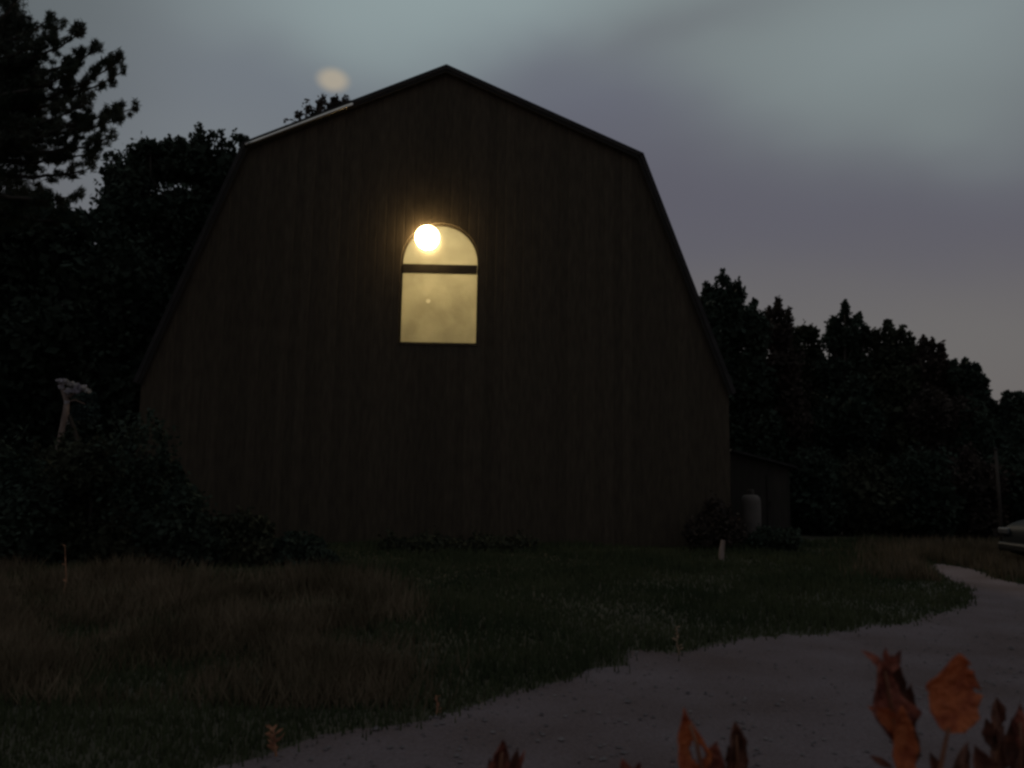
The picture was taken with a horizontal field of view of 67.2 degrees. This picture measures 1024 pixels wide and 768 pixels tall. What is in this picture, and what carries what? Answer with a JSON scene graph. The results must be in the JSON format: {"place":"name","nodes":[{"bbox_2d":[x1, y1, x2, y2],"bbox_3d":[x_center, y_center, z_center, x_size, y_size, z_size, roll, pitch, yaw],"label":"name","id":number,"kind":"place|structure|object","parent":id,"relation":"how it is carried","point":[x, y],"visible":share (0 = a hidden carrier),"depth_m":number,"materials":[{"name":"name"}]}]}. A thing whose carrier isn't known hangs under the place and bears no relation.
{"place":"outdoors","nodes":[
{"label":"outdoors","id":0,"kind":"place"},
{"bbox_2d":[320,70,345,89],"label":"moon","id":1,"kind":"object","parent":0,"point":[333,79],"visible":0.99,"depth_m":2220.68,"materials":[{"name":"white"}]},
{"bbox_2d":[0,532,1023,767],"bbox_3d":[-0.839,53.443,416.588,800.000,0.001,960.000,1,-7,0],"label":"ground","id":2,"kind":"structure","parent":0,"point":[811,537],"depth_m":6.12,"materials":[{"name":"green plant"}]},
{"bbox_2d":[0,422,72,566],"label":"shrub","id":3,"kind":"object","parent":2,"relation":"on","point":[29,508],"visible":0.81,"depth_m":11.99,"materials":[{"name":"green plant"}]},
{"bbox_2d":[62,544,67,589],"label":"dead weed","id":4,"kind":"object","parent":2,"relation":"on","point":[66,574],"visible":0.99,"depth_m":9.20,"materials":[{"name":"brown plant"}]},
{"bbox_2d":[0,0,142,235],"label":"pine tree","id":5,"kind":"object","parent":2,"relation":"on","point":[25,133],"visible":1,"depth_m":15.65,"materials":[{"name":"green plant"}]},
{"bbox_2d":[55,378,101,449],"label":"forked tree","id":6,"kind":"object","parent":2,"relation":"on","point":[85,407],"visible":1,"depth_m":17.09,"materials":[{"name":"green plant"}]},
{"bbox_2d":[0,187,173,463],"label":"broadleaf tree","id":7,"kind":"object","parent":2,"relation":"on","point":[79,305],"visible":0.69,"depth_m":19.33,"materials":[{"name":"green plant"}]},
{"bbox_2d":[23,428,157,566],"bbox_3d":[-6.974,2.023,12.826,2.092,2.599,2.589,8,-10,-44],"label":"shrub","id":8,"kind":"object","parent":2,"relation":"on","point":[78,464],"visible":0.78,"depth_m":12.25,"materials":[{"name":"green plant"}]},
{"bbox_2d":[88,408,228,567],"bbox_3d":[-5.812,1.991,13.210,2.163,3.109,2.848,1,-7,0],"label":"shrub","id":9,"kind":"object","parent":2,"relation":"on","point":[165,500],"visible":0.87,"depth_m":12.55,"materials":[{"name":"green plant"}]},
{"bbox_2d":[88,121,249,353],"bbox_3d":[-10.435,-2.042,23.364,6.366,12.613,5.752,1,-7,0],"label":"broadleaf tree","id":10,"kind":"object","parent":2,"relation":"on","point":[170,222],"visible":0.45,"depth_m":23.29,"materials":[{"name":"green plant"}]},
{"bbox_2d":[210,505,280,567],"bbox_3d":[-4.767,2.785,13.344,1.588,1.397,2.015,6,-9,-35],"label":"shrub","id":11,"kind":"object","parent":2,"relation":"on","point":[249,538],"visible":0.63,"depth_m":13.28,"materials":[{"name":"green plant"}]},
{"bbox_2d":[265,725,283,756],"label":"dead weed","id":12,"kind":"object","parent":2,"relation":"on","point":[272,746],"visible":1,"depth_m":4.16,"materials":[{"name":"brown plant"}]},
{"bbox_2d":[270,529,342,568],"bbox_3d":[-3.499,2.946,13.030,1.194,0.931,1.536,6,-9,-36],"label":"shrub","id":13,"kind":"object","parent":2,"relation":"on","point":[296,545],"visible":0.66,"depth_m":12.86,"materials":[{"name":"green plant"}]},
{"bbox_2d":[283,93,350,122],"bbox_3d":[-8.443,-4.039,34.940,7.850,19.518,6.880,1,-7,0],"label":"treetop","id":14,"kind":"object","parent":2,"relation":"on","point":[320,107],"visible":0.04,"depth_m":35.37,"materials":[{"name":"green plant"}]},
{"bbox_2d":[133,64,735,547],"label":"barn","id":15,"kind":"structure","parent":2,"relation":"on","point":[527,344],"depth_m":18.27,"materials":[{"name":"wood planks"},{"name":"roof shingle"},{"name":"glass"}]},
{"bbox_2d":[415,225,438,249],"bbox_3d":[-2.038,-3.544,18.533,0.575,0.618,0.575,1,-7,0],"label":"globe lamp","id":16,"kind":"object","parent":15,"relation":"attached to","point":[426,237],"visible":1,"depth_m":18.33,"materials":[{"name":"white glass"}]},
{"bbox_2d":[398,224,478,345],"bbox_3d":[-1.738,-2.394,18.487,1.901,3.000,0.145,1,-7,-1],"label":"window","id":17,"kind":"structure","parent":15,"relation":"in","point":[405,268],"depth_m":18.51,"materials":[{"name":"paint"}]},
{"bbox_2d":[435,695,441,714],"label":"dead weed","id":18,"kind":"object","parent":2,"relation":"on","point":[437,702],"visible":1,"depth_m":4.92,"materials":[{"name":"brown plant"}]},
{"bbox_2d":[376,524,540,555],"bbox_3d":[-1.226,3.407,16.570,3.668,0.983,2.602,5,-8,-30],"label":"shrub","id":19,"kind":"object","parent":2,"relation":"on","point":[474,542],"visible":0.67,"depth_m":16.10,"materials":[{"name":"green plant"}]},
{"bbox_2d":[487,740,524,767],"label":"withered plant","id":20,"kind":"object","parent":2,"relation":"on","point":[501,756],"visible":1,"depth_m":1.43,"materials":[{"name":"red plant"}]},
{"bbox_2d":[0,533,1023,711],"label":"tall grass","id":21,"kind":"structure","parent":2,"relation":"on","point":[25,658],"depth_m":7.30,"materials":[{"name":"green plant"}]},
{"bbox_2d":[215,564,1023,767],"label":"driveway","id":22,"kind":"structure","parent":2,"relation":"on","point":[719,664],"depth_m":5.16,"materials":[{"name":"grey gravel"}]},
{"bbox_2d":[261,584,1023,767],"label":"gravel stones","id":23,"kind":"object","parent":22,"relation":"on","point":[376,727],"visible":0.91,"depth_m":4.92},
{"bbox_2d":[672,626,683,654],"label":"dead weed","id":24,"kind":"object","parent":22,"relation":"on","point":[676,638],"visible":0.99,"depth_m":6.76,"materials":[{"name":"brown plant"}]},
{"bbox_2d":[620,759,640,767],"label":"withered plant","id":25,"kind":"object","parent":2,"relation":"on","point":[624,764],"visible":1,"depth_m":1.33,"materials":[{"name":"red plant"}]},
{"bbox_2d":[677,708,725,767],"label":"withered plant","id":26,"kind":"object","parent":2,"relation":"on","point":[688,732],"visible":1,"depth_m":1.29,"materials":[{"name":"orange plant"}]},
{"bbox_2d":[680,490,748,550],"bbox_3d":[4.384,3.083,17.211,1.448,1.408,1.359,3,-7,-16],"label":"shrub","id":27,"kind":"object","parent":2,"relation":"on","point":[717,522],"visible":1,"depth_m":16.89,"materials":[{"name":"green plant"}]},
{"bbox_2d":[718,540,724,559],"bbox_3d":[4.139,3.297,15.205,0.145,0.440,0.112,3,-7,-15],"label":"wooden stake","id":28,"kind":"object","parent":2,"relation":"on","point":[721,550],"visible":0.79,"depth_m":15.17,"materials":[{"name":"beige wood"}]},
{"bbox_2d":[725,722,748,767],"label":"withered plant","id":29,"kind":"object","parent":2,"relation":"on","point":[736,756],"visible":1,"depth_m":1.43,"materials":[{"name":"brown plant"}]},
{"bbox_2d":[699,267,795,463],"bbox_3d":[7.950,0.484,27.380,3.790,9.188,4.412,1,-7,0],"label":"conifer tree","id":30,"kind":"object","parent":2,"relation":"on","point":[737,325],"visible":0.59,"depth_m":26.37,"materials":[{"name":"green plant"}]},
{"bbox_2d":[741,489,761,534],"bbox_3d":[6.225,3.433,20.041,0.501,1.380,0.501,1,-7,0],"label":"gas tank","id":31,"kind":"object","parent":2,"relation":"on","point":[751,509],"visible":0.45,"depth_m":19.85,"materials":[{"name":"metal"}]},
{"bbox_2d":[730,449,796,531],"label":"shed","id":32,"kind":"structure","parent":2,"relation":"on","point":[766,480],"depth_m":21.01,"materials":[{"name":"brown wood"}]},
{"bbox_2d":[766,475,784,531],"bbox_3d":[7.178,3.326,20.917,0.464,1.700,0.087,1,-7,0],"label":"door","id":33,"kind":"structure","parent":32,"relation":"in","point":[775,483],"depth_m":20.94,"materials":[{"name":"brown wood"}]},
{"bbox_2d":[736,523,803,551],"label":"shrub","id":34,"kind":"object","parent":2,"relation":"on","point":[787,538],"visible":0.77,"depth_m":17.21,"materials":[{"name":"green plant"}]},
{"bbox_2d":[759,295,820,459],"bbox_3d":[9.801,0.960,27.683,2.645,8.358,4.643,1,-7,0],"label":"conifer tree","id":35,"kind":"object","parent":2,"relation":"on","point":[792,406],"visible":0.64,"depth_m":26.82,"materials":[{"name":"green plant"}]},
{"bbox_2d":[790,318,827,445],"bbox_3d":[11.165,1.366,28.522,3.080,7.803,4.623,1,-7,0],"label":"conifer tree","id":36,"kind":"object","parent":2,"relation":"on","point":[805,336],"visible":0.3,"depth_m":28.65,"materials":[{"name":"green plant"}]},
{"bbox_2d":[806,299,891,468],"bbox_3d":[11.687,1.006,26.853,3.198,8.130,3.832,-4,-9,36],"label":"fir tree","id":37,"kind":"object","parent":2,"relation":"on","point":[848,416],"visible":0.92,"depth_m":26.38,"materials":[{"name":"green plant"}]},
{"bbox_2d":[835,441,919,536],"bbox_3d":[10.706,3.482,23.228,3.191,3.564,2.766,-6,-10,43],"label":"bush","id":38,"kind":"object","parent":2,"relation":"on","point":[868,497],"visible":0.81,"depth_m":22.48,"materials":[{"name":"green plant"}]},
{"bbox_2d":[861,647,921,767],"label":"withered plant","id":39,"kind":"object","parent":2,"relation":"on","point":[896,711],"visible":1,"depth_m":1.29,"materials":[{"name":"red plant"}]},
{"bbox_2d":[863,319,925,475],"bbox_3d":[13.047,1.344,26.568,3.008,7.436,3.306,7,-9,-40],"label":"oak tree","id":40,"kind":"object","parent":2,"relation":"on","point":[891,377],"visible":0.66,"depth_m":25.98,"materials":[{"name":"green plant"}]},
{"bbox_2d":[886,442,970,539],"bbox_3d":[12.146,3.411,22.814,2.701,3.430,2.780,-5,-9,39],"label":"bush","id":41,"kind":"object","parent":2,"relation":"on","point":[931,496],"visible":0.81,"depth_m":22.01,"materials":[{"name":"green plant"}]},
{"bbox_2d":[897,334,978,464],"bbox_3d":[14.011,1.546,25.701,2.513,6.840,3.665,1,-7,0],"label":"ash tree","id":42,"kind":"object","parent":2,"relation":"on","point":[933,414],"visible":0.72,"depth_m":24.96,"materials":[{"name":"green plant"}]},
{"bbox_2d":[925,654,982,767],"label":"withered plant","id":43,"kind":"object","parent":2,"relation":"on","point":[954,700],"visible":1,"depth_m":1.25,"materials":[{"name":"orange plant"}]},
{"bbox_2d":[945,356,1013,461],"bbox_3d":[14.899,1.949,25.126,2.638,5.931,3.141,-4,-9,36],"label":"alder tree","id":44,"kind":"object","parent":2,"relation":"on","point":[984,434],"visible":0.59,"depth_m":24.93,"materials":[{"name":"green plant"}]},
{"bbox_2d":[973,697,1008,767],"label":"withered plant","id":45,"kind":"object","parent":2,"relation":"on","point":[993,733],"visible":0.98,"depth_m":1.43,"materials":[{"name":"brown plant"}]},
{"bbox_2d":[993,447,1002,550],"bbox_3d":[10.330,2.547,16.331,0.102,2.410,0.086,1,-7,0],"label":"wooden pole","id":46,"kind":"object","parent":2,"relation":"on","point":[995,449],"visible":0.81,"depth_m":16.34,"materials":[{"name":"brown wood"}]},
{"bbox_2d":[989,389,1023,451],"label":"hazel tree","id":47,"kind":"object","parent":2,"relation":"on","point":[1009,413],"visible":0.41,"depth_m":24.55,"materials":[{"name":"green plant"}]},
{"bbox_2d":[998,520,1023,555],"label":"parked car","id":48,"kind":"object","parent":2,"relation":"on","point":[1013,538],"visible":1,"depth_m":14.15,"materials":[{"name":"paint"}]},
{"bbox_2d":[1005,703,1023,767],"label":"withered plant","id":49,"kind":"object","parent":2,"relation":"on","point":[1014,746],"visible":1,"depth_m":1.39,"materials":[{"name":"red plant"}]},
{"bbox_2d":[0,0,1023,423],"label":"sky","id":50,"kind":"structure","parent":0,"point":[821,154],"materials":[{"name":"grey"}]}
]}

